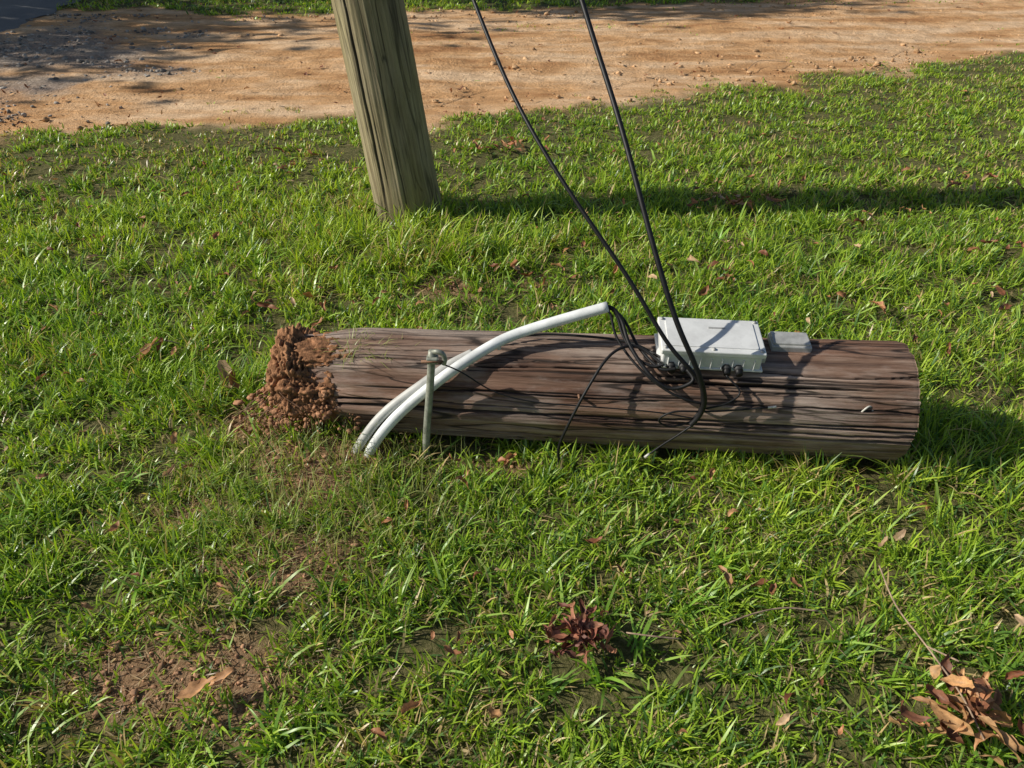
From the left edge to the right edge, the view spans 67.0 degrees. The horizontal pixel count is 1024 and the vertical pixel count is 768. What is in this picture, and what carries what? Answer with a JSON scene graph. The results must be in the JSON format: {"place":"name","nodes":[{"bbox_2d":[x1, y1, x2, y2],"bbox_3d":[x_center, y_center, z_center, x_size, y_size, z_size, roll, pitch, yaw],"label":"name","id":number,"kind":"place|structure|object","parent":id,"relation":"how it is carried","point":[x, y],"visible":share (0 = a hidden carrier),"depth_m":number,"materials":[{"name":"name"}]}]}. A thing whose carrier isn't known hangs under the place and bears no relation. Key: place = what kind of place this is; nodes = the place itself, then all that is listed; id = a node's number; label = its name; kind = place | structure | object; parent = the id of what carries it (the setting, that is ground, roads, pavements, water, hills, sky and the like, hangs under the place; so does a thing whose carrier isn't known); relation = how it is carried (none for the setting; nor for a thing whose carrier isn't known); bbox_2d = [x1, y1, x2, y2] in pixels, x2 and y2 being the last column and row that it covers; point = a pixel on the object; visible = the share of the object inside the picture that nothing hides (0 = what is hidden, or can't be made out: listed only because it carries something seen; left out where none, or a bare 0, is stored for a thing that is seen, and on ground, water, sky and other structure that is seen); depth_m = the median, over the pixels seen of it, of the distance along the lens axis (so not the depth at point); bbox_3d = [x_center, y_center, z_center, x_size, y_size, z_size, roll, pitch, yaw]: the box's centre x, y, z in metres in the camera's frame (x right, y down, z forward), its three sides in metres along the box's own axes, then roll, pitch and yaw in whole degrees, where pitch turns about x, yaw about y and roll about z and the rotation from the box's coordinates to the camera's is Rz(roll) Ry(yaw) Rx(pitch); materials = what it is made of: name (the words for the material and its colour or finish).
{"place":"outdoors","nodes":[
{"label":"outdoors","id":0,"kind":"place"},
{"bbox_2d":[0,0,80,31],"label":"asphalt road","id":1,"kind":"structure","parent":0,"point":[14,14],"depth_m":8.77,"materials":[{"name":"grey asphalt"}]},
{"bbox_2d":[0,0,1023,767],"bbox_3d":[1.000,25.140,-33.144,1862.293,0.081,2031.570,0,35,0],"label":"ground","id":2,"kind":"structure","parent":0,"point":[322,108],"depth_m":2.42,"materials":[{"name":"green plant"}]},
{"bbox_2d":[331,0,441,223],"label":"utility pole","id":3,"kind":"object","parent":2,"relation":"on","point":[378,55],"visible":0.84,"depth_m":3.63,"materials":[{"name":"brown wood"}]},
{"bbox_2d":[472,0,701,418],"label":"black cable","id":4,"kind":"object","parent":3,"relation":"attached to","point":[593,226],"visible":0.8,"depth_m":2.17,"materials":[{"name":"rubber"}]},
{"bbox_2d":[579,0,706,426],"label":"black cable","id":5,"kind":"object","parent":3,"relation":"attached to","point":[700,413],"visible":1,"depth_m":2.12,"materials":[{"name":"rubber"}]},
{"bbox_2d":[421,349,446,458],"bbox_3d":[-0.238,0.089,2.348,0.103,0.463,0.038,0,35,0],"label":"metal stake","id":6,"kind":"object","parent":2,"relation":"on","point":[432,359],"visible":0.94,"depth_m":2.29,"materials":[{"name":"metal"}]},
{"bbox_2d":[1,0,1023,742],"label":"fallen leaves","id":7,"kind":"object","parent":2,"relation":"on","point":[193,688],"visible":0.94,"depth_m":3.15,"materials":[{"name":"brown plant"}]},
{"bbox_2d":[2,0,1022,767],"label":"soil clods","id":8,"kind":"object","parent":2,"relation":"on","point":[218,662],"visible":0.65,"depth_m":2.17,"materials":[{"name":"soil"}]},
{"bbox_2d":[132,37,985,740],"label":"twigs","id":9,"kind":"object","parent":2,"relation":"on","point":[780,607],"visible":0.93,"depth_m":1.82,"materials":[{"name":"brown wood"}]},
{"bbox_2d":[210,322,920,462],"bbox_3d":[0.101,0.029,2.484,2.211,0.444,0.529,0,35,0],"label":"fallen wooden pole","id":10,"kind":"object","parent":2,"relation":"on","point":[836,397],"visible":0.93,"depth_m":2.34,"materials":[{"name":"brown wood"}]},
{"bbox_2d":[351,301,609,458],"bbox_3d":[-0.126,0.006,2.391,0.845,0.521,0.104,-8,36,-11],"label":"pvc conduit","id":11,"kind":"object","parent":10,"relation":"attached to","point":[402,405],"visible":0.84,"depth_m":2.33,"materials":[{"name":"white plastic"}]},
{"bbox_2d":[439,305,776,469],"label":"loose wires","id":12,"kind":"object","parent":10,"relation":"on","point":[622,323],"visible":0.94,"depth_m":2.27,"materials":[{"name":"black rubber"}]},
{"bbox_2d":[654,317,766,376],"bbox_3d":[0.588,-0.112,2.289,0.311,0.078,0.181,3,42,2],"label":"utility junction box","id":13,"kind":"object","parent":10,"relation":"attached to","point":[726,347],"visible":0.89,"depth_m":2.25,"materials":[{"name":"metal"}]},
{"bbox_2d":[767,331,811,352],"bbox_3d":[0.838,-0.114,2.344,0.118,0.063,0.075,3,38,4],"label":"mounting bracket","id":14,"kind":"object","parent":10,"relation":"attached to","point":[788,341],"visible":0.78,"depth_m":2.31,"materials":[{"name":"metal"}]},
{"bbox_2d":[542,597,616,664],"bbox_3d":[0.159,0.583,1.812,0.180,0.096,0.196,0,35,0],"label":"dead leaf cluster","id":15,"kind":"object","parent":2,"relation":"on","point":[582,627],"visible":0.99,"depth_m":1.81,"materials":[{"name":"brown plant"}]},
{"bbox_2d":[888,652,1023,767],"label":"dead leaf cluster","id":16,"kind":"object","parent":2,"relation":"on","point":[979,692],"visible":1,"depth_m":1.64,"materials":[{"name":"brown plant"}]},
{"bbox_2d":[0,0,1023,119],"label":"dirt road","id":17,"kind":"structure","parent":0,"point":[876,30],"depth_m":7.22,"materials":[{"name":"brown soil"}]},
{"bbox_2d":[0,13,287,134],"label":"gravel","id":18,"kind":"structure","parent":17,"relation":"on","point":[19,64],"depth_m":7.19,"materials":[{"name":"grey gravel"}]}
]}

